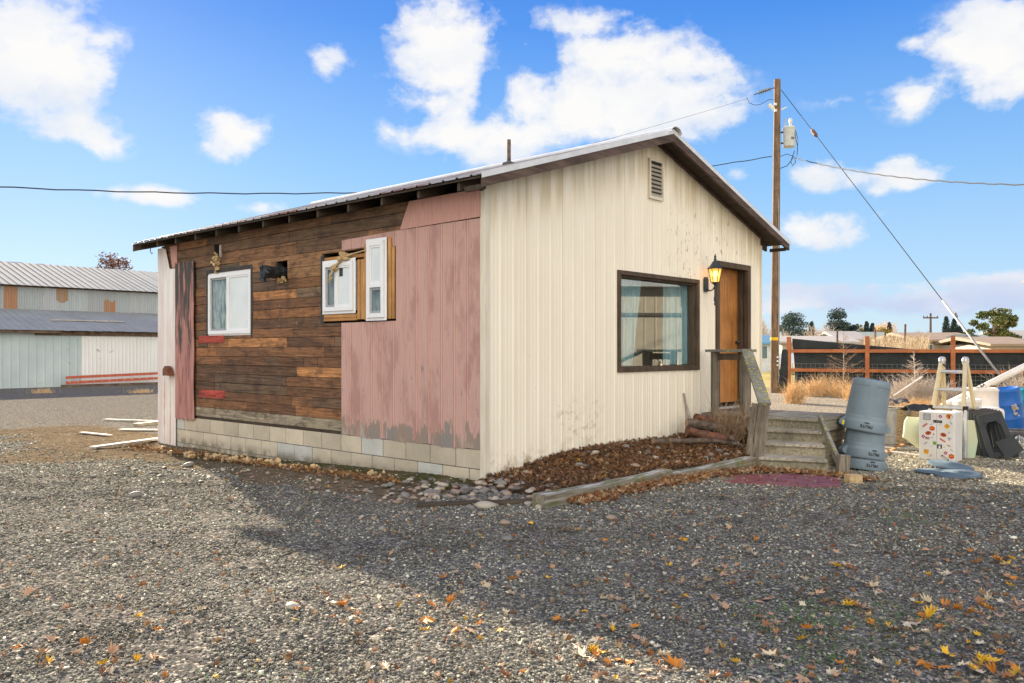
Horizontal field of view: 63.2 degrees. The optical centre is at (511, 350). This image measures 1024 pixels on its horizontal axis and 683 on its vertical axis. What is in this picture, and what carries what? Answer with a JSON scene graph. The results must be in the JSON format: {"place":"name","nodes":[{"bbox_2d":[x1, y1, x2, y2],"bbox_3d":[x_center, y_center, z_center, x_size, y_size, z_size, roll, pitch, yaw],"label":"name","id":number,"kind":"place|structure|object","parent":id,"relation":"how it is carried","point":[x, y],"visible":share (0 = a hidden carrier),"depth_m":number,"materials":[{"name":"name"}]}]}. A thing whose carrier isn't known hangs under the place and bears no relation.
{"place":"outdoors","nodes":[
{"label":"outdoors","id":0,"kind":"place"},
{"bbox_2d":[0,261,157,388],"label":"barn","id":1,"kind":"structure","parent":0,"point":[59,324],"depth_m":35.77,"materials":[{"name":"metal"}]},
{"bbox_2d":[0,372,1023,682],"bbox_3d":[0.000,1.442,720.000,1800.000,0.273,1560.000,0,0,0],"label":"gravel ground","id":2,"kind":"structure","parent":0,"point":[72,412],"depth_m":5.04,"materials":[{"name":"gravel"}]},
{"bbox_2d":[22,585,37,597],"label":"fallen leaf","id":3,"kind":"object","parent":2,"relation":"on","point":[26,591],"visible":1,"depth_m":4.45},
{"bbox_2d":[61,382,157,386],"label":"long beam","id":4,"kind":"structure","parent":2,"relation":"on","point":[112,384],"depth_m":34.72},
{"bbox_2d":[66,372,157,383],"bbox_3d":[-16.694,1.138,34.876,0.046,0.320,3.750,0,2,42],"label":"extension ladder","id":5,"kind":"object","parent":4,"relation":"on","point":[109,379],"visible":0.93,"depth_m":34.80,"materials":[{"name":"metal"}]},
{"bbox_2d":[107,639,118,658],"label":"fallen leaf","id":6,"kind":"object","parent":2,"relation":"on","point":[112,649],"visible":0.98,"depth_m":3.59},
{"bbox_2d":[92,251,134,270],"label":"autumn tree","id":7,"kind":"object","parent":2,"relation":"on","point":[113,264],"visible":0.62,"depth_m":61.65,"materials":[{"name":"brown plant"}]},
{"bbox_2d":[89,437,157,448],"bbox_3d":[-6.028,1.442,13.040,0.140,0.040,1.284,0,0,23],"label":"scrap strip","id":8,"kind":"object","parent":2,"relation":"on","point":[125,442],"visible":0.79,"depth_m":12.95,"materials":[{"name":"wood"}]},
{"bbox_2d":[103,419,157,421],"bbox_3d":[-7.869,1.442,17.220,1.507,0.040,0.100,0,0,23],"label":"scrap strip","id":9,"kind":"object","parent":2,"relation":"on","point":[129,420],"visible":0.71,"depth_m":17.23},
{"bbox_2d":[129,491,141,497],"bbox_3d":[-3.399,1.300,7.503,0.123,0.065,0.083,-3,14,0],"label":"river cobble","id":10,"kind":"object","parent":2,"relation":"on","point":[135,494],"visible":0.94,"depth_m":7.47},
{"bbox_2d":[118,429,157,430],"bbox_3d":[-6.814,1.442,15.200,0.780,0.030,0.140,0,0,15],"label":"scrap strip","id":11,"kind":"object","parent":2,"relation":"on","point":[140,429],"visible":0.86,"depth_m":15.11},
{"bbox_2d":[133,421,157,425],"bbox_3d":[-7.190,1.442,16.383,0.160,0.080,0.500,0,0,33],"label":"scrap strip","id":12,"kind":"object","parent":2,"relation":"on","point":[146,423],"visible":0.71,"depth_m":16.32,"materials":[{"name":"grey wood"}]},
{"bbox_2d":[122,443,405,485],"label":"leaf litter","id":13,"kind":"object","parent":2,"relation":"on","point":[341,472],"visible":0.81,"depth_m":9.52,"materials":[{"name":"plant"}]},
{"bbox_2d":[155,445,384,475],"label":"insulation scraps","id":14,"kind":"object","parent":2,"relation":"on","point":[214,455],"visible":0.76,"depth_m":10.66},
{"bbox_2d":[285,601,299,609],"bbox_3d":[-1.119,1.304,4.248,0.065,0.039,0.094,10,-7,-40],"label":"river cobble","id":15,"kind":"object","parent":2,"relation":"on","point":[289,605],"visible":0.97,"depth_m":4.22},
{"bbox_2d":[418,614,435,622],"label":"fallen leaf","id":16,"kind":"object","parent":2,"relation":"on","point":[425,619],"visible":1,"depth_m":4.04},
{"bbox_2d":[133,126,790,479],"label":"shed","id":17,"kind":"structure","parent":2,"relation":"on","point":[477,323],"depth_m":10.15,"materials":[{"name":"beige metal"}]},
{"bbox_2d":[208,269,249,335],"bbox_3d":[-4.031,-0.678,11.934,1.260,0.940,0.080,0,0,42],"label":"vinyl window","id":18,"kind":"structure","parent":17,"relation":"in","point":[228,292],"depth_m":11.92,"materials":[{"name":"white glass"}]},
{"bbox_2d":[322,257,356,314],"bbox_3d":[-2.077,-0.778,10.121,0.670,0.660,0.125,0,0,42],"label":"vinyl window","id":19,"kind":"structure","parent":17,"relation":"in","point":[339,296],"depth_m":10.06,"materials":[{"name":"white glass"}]},
{"bbox_2d":[366,237,386,320],"bbox_3d":[-1.541,-0.823,9.633,0.380,0.950,0.125,0,0,42],"label":"vinyl window","id":20,"kind":"structure","parent":17,"relation":"in","point":[376,249],"depth_m":9.60,"materials":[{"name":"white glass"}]},
{"bbox_2d":[617,270,699,372],"bbox_3d":[1.894,-0.363,11.004,0.230,1.260,1.990,0,0,42],"label":"picture window","id":21,"kind":"structure","parent":17,"relation":"in","point":[681,296],"depth_m":11.33,"materials":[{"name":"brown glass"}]},
{"bbox_2d":[715,260,751,408],"bbox_3d":[3.214,-0.228,12.466,0.300,2.150,1.050,0,0,42],"label":"door","id":22,"kind":"structure","parent":17,"relation":"in","point":[733,291],"depth_m":12.69,"materials":[{"name":"brown wood"}]},
{"bbox_2d":[417,499,531,507],"bbox_3d":[-0.306,1.329,7.095,1.000,0.095,0.100,0,0,-10],"label":"landscape timber","id":23,"kind":"object","parent":2,"relation":"on","point":[463,503],"visible":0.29,"depth_m":7.05,"materials":[{"name":"grey wood"}]},
{"bbox_2d":[474,501,496,508],"bbox_3d":[-0.217,1.291,6.961,0.194,0.071,0.121,1,3,-21],"label":"river cobble","id":24,"kind":"object","parent":2,"relation":"on","point":[484,504],"visible":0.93,"depth_m":6.92,"materials":[{"name":"stone"}]},
{"bbox_2d":[571,645,588,656],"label":"fallen leaf","id":25,"kind":"object","parent":2,"relation":"on","point":[580,652],"visible":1,"depth_m":3.56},
{"bbox_2d":[193,499,986,682],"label":"sprouting grass","id":26,"kind":"structure","parent":2,"relation":"on","point":[874,627],"depth_m":3.98,"materials":[{"name":"plant"}]},
{"bbox_2d":[455,432,749,495],"bbox_3d":[1.398,1.261,9.339,1.370,0.261,5.300,0,0,42],"label":"mulch bed","id":27,"kind":"object","parent":2,"relation":"on","point":[531,484],"visible":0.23,"depth_m":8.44,"materials":[{"name":"plant"}]},
{"bbox_2d":[651,438,687,444],"bbox_3d":[1.983,1.136,10.409,0.505,0.108,0.086,0,0,-19],"label":"firewood log","id":28,"kind":"object","parent":27,"relation":"on","point":[658,440],"visible":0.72,"depth_m":10.34,"materials":[{"name":"brown wood"}]},
{"bbox_2d":[669,438,738,446],"bbox_3d":[2.420,1.151,10.474,0.937,0.134,0.085,0,0,-12],"label":"firewood log","id":29,"kind":"object","parent":27,"relation":"on","point":[696,440],"visible":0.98,"depth_m":10.44,"materials":[{"name":"brown wood"}]},
{"bbox_2d":[685,426,733,440],"bbox_3d":[2.540,1.094,10.699,0.640,0.271,0.150,0,0,-12],"label":"firewood log","id":30,"kind":"object","parent":27,"relation":"on","point":[693,432],"visible":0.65,"depth_m":10.64,"materials":[{"name":"brown wood"}]},
{"bbox_2d":[685,418,730,432],"bbox_3d":[2.583,0.995,10.973,0.620,0.215,0.146,0,0,-12],"label":"firewood log","id":31,"kind":"object","parent":30,"relation":"on","point":[703,425],"visible":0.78,"depth_m":10.92,"materials":[{"name":"brown wood"}]},
{"bbox_2d":[693,413,723,422],"bbox_3d":[2.673,0.936,11.280,0.466,0.186,0.121,0,0,-24],"label":"firewood log","id":32,"kind":"object","parent":31,"relation":"on","point":[697,416],"visible":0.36,"depth_m":11.21,"materials":[{"name":"brown wood"}]},
{"bbox_2d":[697,398,750,443],"bbox_3d":[2.871,0.881,11.027,1.070,0.759,0.914,0,0,-40],"label":"dry shrub","id":33,"kind":"object","parent":27,"relation":"on","point":[733,428],"visible":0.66,"depth_m":10.96,"materials":[{"name":"plant"}]},
{"bbox_2d":[532,468,672,507],"bbox_3d":[0.898,1.293,7.714,0.152,0.186,2.005,0,0,42],"label":"landscape timber","id":34,"kind":"object","parent":2,"relation":"on","point":[551,498],"visible":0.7,"depth_m":7.40,"materials":[{"name":"wood"}]},
{"bbox_2d":[566,465,765,505],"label":"leaf litter","id":35,"kind":"object","parent":2,"relation":"on","point":[601,495],"visible":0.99,"depth_m":7.98,"materials":[{"name":"plant"}]},
{"bbox_2d":[662,652,687,669],"bbox_3d":[0.675,1.286,3.427,0.136,0.034,0.071,19,22,12],"label":"fallen leaf","id":36,"kind":"object","parent":2,"relation":"on","point":[675,661],"visible":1,"depth_m":3.44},
{"bbox_2d":[673,456,755,477],"bbox_3d":[2.188,1.334,9.122,0.151,0.187,1.795,0,0,43],"label":"landscape timber","id":37,"kind":"object","parent":2,"relation":"on","point":[745,461],"visible":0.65,"depth_m":9.26,"materials":[{"name":"wood"}]},
{"bbox_2d":[762,335,770,371],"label":"trailer home","id":38,"kind":"object","parent":2,"relation":"on","point":[766,344],"visible":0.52,"depth_m":62.00,"materials":[{"name":"white paint"}]},
{"bbox_2d":[762,345,767,358],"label":"window","id":39,"kind":"structure","parent":38,"relation":"in","point":[764,347],"depth_m":61.91,"materials":[{"name":"white glass"}]},
{"bbox_2d":[762,648,776,655],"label":"fallen leaf","id":40,"kind":"object","parent":2,"relation":"on","point":[770,653],"visible":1,"depth_m":3.55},
{"bbox_2d":[747,79,797,392],"bbox_3d":[9.690,-4.118,31.011,1.859,11.973,0.450,0,0,12],"label":"utility pole","id":41,"kind":"object","parent":2,"relation":"on","point":[788,132],"visible":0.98,"depth_m":30.88,"materials":[{"name":"brown wood"}]},
{"bbox_2d":[0,156,771,194],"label":"cable","id":42,"kind":"object","parent":41,"relation":"attached to","point":[231,193],"visible":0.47,"depth_m":21.89,"materials":[{"name":"rubber"}]},
{"bbox_2d":[781,90,1008,385],"bbox_3d":[11.516,-4.152,26.069,0.140,11.139,10.314,0,0,-17],"label":"guy wire","id":43,"kind":"object","parent":41,"relation":"attached to","point":[814,133],"visible":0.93,"depth_m":23.77,"materials":[{"name":"metal"}]},
{"bbox_2d":[794,157,1023,185],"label":"cable","id":44,"kind":"object","parent":41,"relation":"attached to","point":[916,179],"visible":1,"depth_m":23.16,"materials":[{"name":"rubber"}]},
{"bbox_2d":[702,349,850,472],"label":"porch steps","id":45,"kind":"structure","parent":2,"relation":"on","point":[794,439],"depth_m":10.41,"materials":[{"name":"grey wood"}]},
{"bbox_2d":[723,473,840,488],"bbox_3d":[2.866,1.376,8.785,1.120,0.135,1.435,0,0,21],"label":"brick pad","id":46,"kind":"object","parent":2,"relation":"on","point":[826,482],"visible":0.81,"depth_m":8.54,"materials":[{"name":"brick"}]},
{"bbox_2d":[779,349,787,392],"bbox_3d":[10.128,0.759,30.900,0.352,1.620,0.352,4,0,0],"label":"rolled fencing","id":47,"kind":"object","parent":2,"relation":"on","point":[783,376],"visible":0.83,"depth_m":30.75,"materials":[{"name":"black metal"}]},
{"bbox_2d":[779,311,809,335],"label":"pine tree","id":48,"kind":"object","parent":2,"relation":"on","point":[791,323],"visible":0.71,"depth_m":94.38,"materials":[{"name":"green plant"}]},
{"bbox_2d":[777,377,821,403],"bbox_3d":[8.486,1.149,24.822,1.147,0.861,1.444,0,0,35],"label":"tumbleweed","id":49,"kind":"object","parent":2,"relation":"on","point":[795,395],"visible":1,"depth_m":24.66,"materials":[{"name":"plant"}]},
{"bbox_2d":[794,671,810,682],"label":"fallen leaf","id":50,"kind":"object","parent":2,"relation":"on","point":[800,677],"visible":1,"depth_m":3.30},
{"bbox_2d":[791,372,830,396],"bbox_3d":[10.323,1.216,28.674,1.409,0.912,1.505,0,0,13],"label":"dry weed","id":51,"kind":"object","parent":2,"relation":"on","point":[816,387],"visible":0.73,"depth_m":28.51,"materials":[{"name":"plant"}]},
{"bbox_2d":[755,464,889,481],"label":"leaf litter","id":52,"kind":"object","parent":2,"relation":"on","point":[802,471],"visible":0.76,"depth_m":9.34,"materials":[{"name":"plant"}]},
{"bbox_2d":[809,369,840,395],"bbox_3d":[10.996,1.067,29.337,1.530,1.088,1.593,0,0,0],"label":"dry weed","id":53,"kind":"object","parent":2,"relation":"on","point":[826,384],"visible":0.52,"depth_m":29.09,"materials":[{"name":"plant"}]},
{"bbox_2d":[819,372,851,397],"bbox_3d":[11.083,1.152,28.070,1.437,0.841,1.384,0,0,-23],"label":"dry weed","id":54,"kind":"object","parent":2,"relation":"on","point":[838,390],"visible":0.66,"depth_m":27.95,"materials":[{"name":"plant"}]},
{"bbox_2d":[824,307,850,330],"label":"pine tree","id":55,"kind":"object","parent":2,"relation":"on","point":[839,324],"visible":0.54,"depth_m":94.36,"materials":[{"name":"green plant"}]},
{"bbox_2d":[818,331,863,344],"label":"house","id":56,"kind":"structure","parent":2,"relation":"on","point":[855,335],"depth_m":76.63,"materials":[{"name":"white metal"}]},
{"bbox_2d":[833,379,850,400],"bbox_3d":[10.795,1.214,26.127,1.361,0.718,1.383,0,0,-39],"label":"dry weed","id":57,"kind":"object","parent":2,"relation":"on","point":[847,394],"visible":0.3,"depth_m":26.18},
{"bbox_2d":[824,333,870,398],"bbox_3d":[10.742,0.476,26.841,1.539,2.182,2.316,0,0,0],"label":"bare sapling","id":58,"kind":"object","parent":2,"relation":"on","point":[843,372],"visible":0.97,"depth_m":26.95,"materials":[{"name":"plant"}]},
{"bbox_2d":[844,474,862,483],"bbox_3d":[3.553,1.332,8.666,0.150,0.090,0.106,0,0,-11],"label":"foam block","id":59,"kind":"object","parent":2,"relation":"on","point":[855,478],"depth_m":8.62,"materials":[{"name":"plastic"}]},
{"bbox_2d":[850,423,887,471],"bbox_3d":[4.671,1.225,11.014,0.644,0.690,0.546,8,-3,-3],"label":"trash bin","id":60,"kind":"object","parent":2,"relation":"on","point":[867,464],"visible":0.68,"depth_m":10.76,"materials":[{"name":"grey plastic"}]},
{"bbox_2d":[838,428,887,460],"bbox_3d":[4.680,1.081,11.018,0.644,0.690,0.546,9,-4,-7],"label":"trash bin","id":61,"kind":"object","parent":60,"relation":"on","point":[862,444],"visible":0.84,"depth_m":10.79,"materials":[{"name":"grey plastic"}]},
{"bbox_2d":[838,377,890,434],"bbox_3d":[4.701,0.722,10.993,0.644,0.690,0.546,10,0,17],"label":"trash bin","id":62,"kind":"object","parent":61,"relation":"on","point":[867,406],"visible":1,"depth_m":10.79,"materials":[{"name":"grey plastic"}]},
{"bbox_2d":[874,321,898,331],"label":"bare tree","id":63,"kind":"object","parent":2,"relation":"on","point":[882,325],"visible":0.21,"depth_m":105.23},
{"bbox_2d":[885,407,897,446],"bbox_3d":[6.099,1.247,13.600,0.380,0.640,0.380,0,0,0],"label":"metal can","id":64,"kind":"object","parent":2,"relation":"on","point":[890,437],"visible":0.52,"depth_m":13.44,"materials":[{"name":"metal"}]},
{"bbox_2d":[861,333,931,348],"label":"weed bank","id":65,"kind":"structure","parent":2,"relation":"on","point":[889,341],"depth_m":42.95,"materials":[{"name":"plant"}]},
{"bbox_2d":[888,406,910,442],"bbox_3d":[6.567,1.257,14.115,0.340,0.620,0.356,0,0,20],"label":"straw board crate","id":66,"kind":"object","parent":2,"relation":"on","point":[902,415],"visible":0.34,"depth_m":13.95,"materials":[{"name":"wood"}]},
{"bbox_2d":[889,398,909,403],"bbox_3d":[6.531,0.845,14.100,0.264,0.097,0.355,0,0,0],"label":"crumpled tarp","id":67,"kind":"object","parent":66,"relation":"on","point":[898,400],"visible":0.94,"depth_m":14.02,"materials":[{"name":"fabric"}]},
{"bbox_2d":[900,404,934,411],"bbox_3d":[6.682,0.944,13.700,0.423,0.147,0.350,0,0,0],"label":"crumpled tarp","id":68,"kind":"object","parent":66,"relation":"on","point":[916,407],"visible":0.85,"depth_m":13.63,"materials":[{"name":"plastic"}]},
{"bbox_2d":[885,450,918,456],"bbox_3d":[5.880,1.547,12.579,0.090,0.025,0.759,0,0,-23],"label":"scrap board","id":69,"kind":"object","parent":2,"relation":"on","point":[904,453],"visible":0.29,"depth_m":12.50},
{"bbox_2d":[787,336,1023,395],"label":"rail fence","id":70,"kind":"object","parent":2,"relation":"on","point":[811,357],"visible":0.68,"depth_m":29.20,"materials":[{"name":"orange wood"}]},
{"bbox_2d":[882,372,932,405],"bbox_3d":[10.871,1.076,23.240,2.384,1.100,1.819,0,0,0],"label":"dry brush","id":71,"kind":"object","parent":2,"relation":"on","point":[892,384],"visible":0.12,"depth_m":23.16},
{"bbox_2d":[892,376,922,396],"bbox_3d":[7.090,0.637,14.900,1.009,0.341,0.035,0,0,-37],"label":"wooden stake","id":72,"kind":"object","parent":2,"relation":"on","point":[906,387],"visible":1,"depth_m":14.86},
{"bbox_2d":[888,351,934,397],"bbox_3d":[11.030,0.784,22.564,1.161,1.568,1.224,0,0,-35],"label":"bare sapling","id":73,"kind":"object","parent":2,"relation":"on","point":[917,369],"visible":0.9,"depth_m":22.52,"materials":[{"name":"plant"}]},
{"bbox_2d":[880,368,956,405],"bbox_3d":[10.740,1.032,22.665,2.566,1.332,2.139,0,0,0],"label":"dry brush","id":74,"kind":"object","parent":2,"relation":"on","point":[904,394],"visible":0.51,"depth_m":22.36,"materials":[{"name":"plant"}]},
{"bbox_2d":[894,395,947,410],"bbox_3d":[10.223,1.330,20.791,1.370,0.509,1.219,0,0,21],"label":"dry brush","id":75,"kind":"object","parent":2,"relation":"on","point":[914,402],"visible":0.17,"depth_m":20.77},
{"bbox_2d":[908,654,934,669],"bbox_3d":[1.715,1.304,3.481,0.056,0.019,0.121,-19,24,-38],"label":"fallen leaf","id":76,"kind":"object","parent":2,"relation":"on","point":[921,660],"visible":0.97,"depth_m":3.47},
{"bbox_2d":[896,369,958,409],"bbox_3d":[11.139,1.029,22.422,1.796,1.179,1.801,0,0,-33],"label":"dry brush","id":77,"kind":"object","parent":2,"relation":"on","point":[930,393],"visible":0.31,"depth_m":22.31,"materials":[{"name":"plant"}]},
{"bbox_2d":[914,468,944,473],"bbox_3d":[5.454,1.533,10.660,0.556,0.048,0.556,3,-3,-44],"label":"bin lid","id":78,"kind":"object","parent":2,"relation":"on","point":[929,470],"visible":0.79,"depth_m":10.58,"materials":[{"name":"plastic"}]},
{"bbox_2d":[921,604,937,618],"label":"fallen leaf","id":79,"kind":"object","parent":2,"relation":"on","point":[930,612],"visible":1,"depth_m":4.08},
{"bbox_2d":[923,313,937,331],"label":"distant pole","id":80,"kind":"object","parent":2,"relation":"on","point":[930,323],"visible":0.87,"depth_m":119.93,"materials":[{"name":"brown wood"}]},
{"bbox_2d":[902,417,977,457],"bbox_3d":[6.279,1.274,12.210,1.038,0.596,0.121,0,0,6],"label":"cut sheet","id":81,"kind":"object","parent":2,"relation":"on","point":[911,430],"visible":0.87,"depth_m":12.21,"materials":[{"name":"beige plastic"}]},
{"bbox_2d":[919,410,961,461],"bbox_3d":[6.143,1.217,11.929,0.353,0.700,0.474,0,0,-45],"label":"steel cabinet","id":82,"kind":"object","parent":2,"relation":"on","point":[940,434],"visible":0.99,"depth_m":11.80,"materials":[{"name":"metal"}]},
{"bbox_2d":[923,377,961,404],"bbox_3d":[11.857,1.080,22.934,1.878,1.092,1.877,0,0,0],"label":"dry brush","id":83,"kind":"object","parent":2,"relation":"on","point":[949,395],"visible":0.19,"depth_m":22.74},
{"bbox_2d":[942,316,951,331],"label":"cypress tree","id":84,"kind":"object","parent":2,"relation":"on","point":[946,321],"visible":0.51,"depth_m":91.87,"materials":[{"name":"green plant"}]},
{"bbox_2d":[926,460,973,470],"bbox_3d":[5.702,1.477,10.825,0.556,0.048,0.556,8,7,28],"label":"bin lid","id":85,"kind":"object","parent":2,"relation":"on","point":[945,464],"visible":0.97,"depth_m":10.74,"materials":[{"name":"plastic"}]},
{"bbox_2d":[928,357,978,458],"bbox_3d":[6.665,0.833,12.550,0.871,1.488,0.636,0,0,-42],"label":"folding ladder","id":86,"kind":"object","parent":2,"relation":"on","point":[964,372],"visible":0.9,"depth_m":12.46,"materials":[{"name":"wood"}]},
{"bbox_2d":[950,318,957,331],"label":"cypress tree","id":87,"kind":"object","parent":2,"relation":"on","point":[954,326],"visible":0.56,"depth_m":91.82,"materials":[{"name":"green plant"}]},
{"bbox_2d":[933,469,982,478],"bbox_3d":[5.557,1.523,10.377,0.556,0.048,0.556,-2,2,15],"label":"bin lid","id":88,"kind":"object","parent":2,"relation":"on","point":[957,473],"visible":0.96,"depth_m":10.27,"materials":[{"name":"plastic"}]},
{"bbox_2d":[952,398,981,419],"bbox_3d":[7.275,1.167,13.300,0.418,0.800,0.418,0,0,0],"label":"plastic drum","id":89,"kind":"object","parent":2,"relation":"on","point":[956,401],"visible":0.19,"depth_m":13.16,"materials":[{"name":"plastic"}]},
{"bbox_2d":[963,408,992,446],"bbox_3d":[7.027,1.224,12.525,0.380,0.700,0.068,-8,-9,26],"label":"folding trestle","id":90,"kind":"object","parent":2,"relation":"on","point":[988,431],"visible":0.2,"depth_m":12.45,"materials":[{"name":"black plastic"}]},
{"bbox_2d":[933,337,1023,348],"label":"house","id":91,"kind":"structure","parent":2,"relation":"on","point":[1000,343],"depth_m":57.14,"materials":[{"name":"beige"}]},
{"bbox_2d":[966,387,998,407],"bbox_3d":[8.139,1.102,14.400,0.510,0.930,0.510,0,0,0],"label":"plastic drum","id":92,"kind":"object","parent":2,"relation":"on","point":[988,397],"visible":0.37,"depth_m":14.18,"materials":[{"name":"plastic"}]},
{"bbox_2d":[941,363,1023,409],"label":"plastic pipe","id":93,"kind":"object","parent":2,"relation":"on","point":[1007,375],"visible":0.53,"depth_m":15.05,"materials":[{"name":"plastic"}]},
{"bbox_2d":[968,408,997,454],"bbox_3d":[7.026,1.226,12.410,0.380,0.700,0.068,-10,-10,26],"label":"folding trestle","id":94,"kind":"object","parent":2,"relation":"on","point":[993,436],"visible":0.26,"depth_m":12.34,"materials":[{"name":"black plastic"}]},
{"bbox_2d":[970,409,1000,456],"bbox_3d":[7.023,1.228,12.295,0.380,0.700,0.068,-12,-11,25],"label":"folding trestle","id":95,"kind":"object","parent":2,"relation":"on","point":[998,438],"visible":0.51,"depth_m":12.29,"materials":[{"name":"black plastic"}]},
{"bbox_2d":[973,409,1004,457],"bbox_3d":[7.027,1.232,12.183,0.380,0.700,0.068,-16,-13,25],"label":"folding trestle","id":96,"kind":"object","parent":2,"relation":"on","point":[983,447],"visible":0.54,"depth_m":12.20,"materials":[{"name":"black plastic"}]},
{"bbox_2d":[985,659,996,676],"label":"fallen leaf","id":97,"kind":"object","parent":2,"relation":"on","point":[991,667],"visible":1,"depth_m":3.38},
{"bbox_2d":[963,307,1021,338],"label":"broadleaf tree","id":98,"kind":"object","parent":2,"relation":"on","point":[1003,322],"visible":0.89,"depth_m":79.28,"materials":[{"name":"green plant"}]},
{"bbox_2d":[976,410,1023,459],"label":"black bin","id":99,"kind":"object","parent":2,"relation":"on","point":[1009,446],"visible":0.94,"depth_m":12.01,"materials":[{"name":"black plastic"}]},
{"bbox_2d":[981,367,1023,386],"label":"dry brush","id":100,"kind":"object","parent":2,"relation":"on","point":[1020,382],"visible":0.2,"depth_m":25.03,"materials":[{"name":"plant"}]},
{"bbox_2d":[999,670,1020,677],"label":"fallen leaf","id":101,"kind":"object","parent":2,"relation":"on","point":[1007,675],"visible":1,"depth_m":3.31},
{"bbox_2d":[997,386,1023,428],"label":"plastic drum","id":102,"kind":"object","parent":2,"relation":"on","point":[1009,396],"visible":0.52,"depth_m":15.77,"materials":[{"name":"plastic"}]},
{"bbox_2d":[0,0,1023,335],"label":"sky","id":103,"kind":"structure","parent":0,"point":[185,96],"materials":[{"name":"blue"}]},
{"bbox_2d":[762,318,781,335],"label":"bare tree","id":104,"kind":"object","parent":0,"point":[763,328],"visible":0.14,"depth_m":84.08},
{"bbox_2d":[779,353,794,373],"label":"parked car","id":105,"kind":"object","parent":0,"point":[792,357],"visible":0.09,"depth_m":54.37,"materials":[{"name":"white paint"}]},
{"bbox_2d":[779,336,861,352],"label":"house","id":106,"kind":"structure","parent":0,"point":[783,342],"depth_m":66.60,"materials":[{"name":"white metal"}]},
{"bbox_2d":[802,321,842,335],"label":"bare tree","id":107,"kind":"object","parent":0,"point":[818,333],"visible":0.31,"depth_m":79.63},
{"bbox_2d":[858,332,886,338],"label":"house","id":108,"kind":"structure","parent":0,"point":[872,333],"depth_m":84.03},
{"bbox_2d":[877,332,980,348],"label":"house","id":109,"kind":"structure","parent":0,"point":[935,336],"depth_m":63.42,"materials":[{"name":"beige"}]},
{"bbox_2d":[980,330,1023,338],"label":"house","id":110,"kind":"structure","parent":0,"point":[1019,332],"depth_m":88.35,"materials":[{"name":"white"}]},
{"bbox_2d":[1009,428,1023,440],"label":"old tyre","id":111,"kind":"object","parent":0,"point":[1014,432],"visible":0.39,"depth_m":14.36,"materials":[{"name":"rubber"}]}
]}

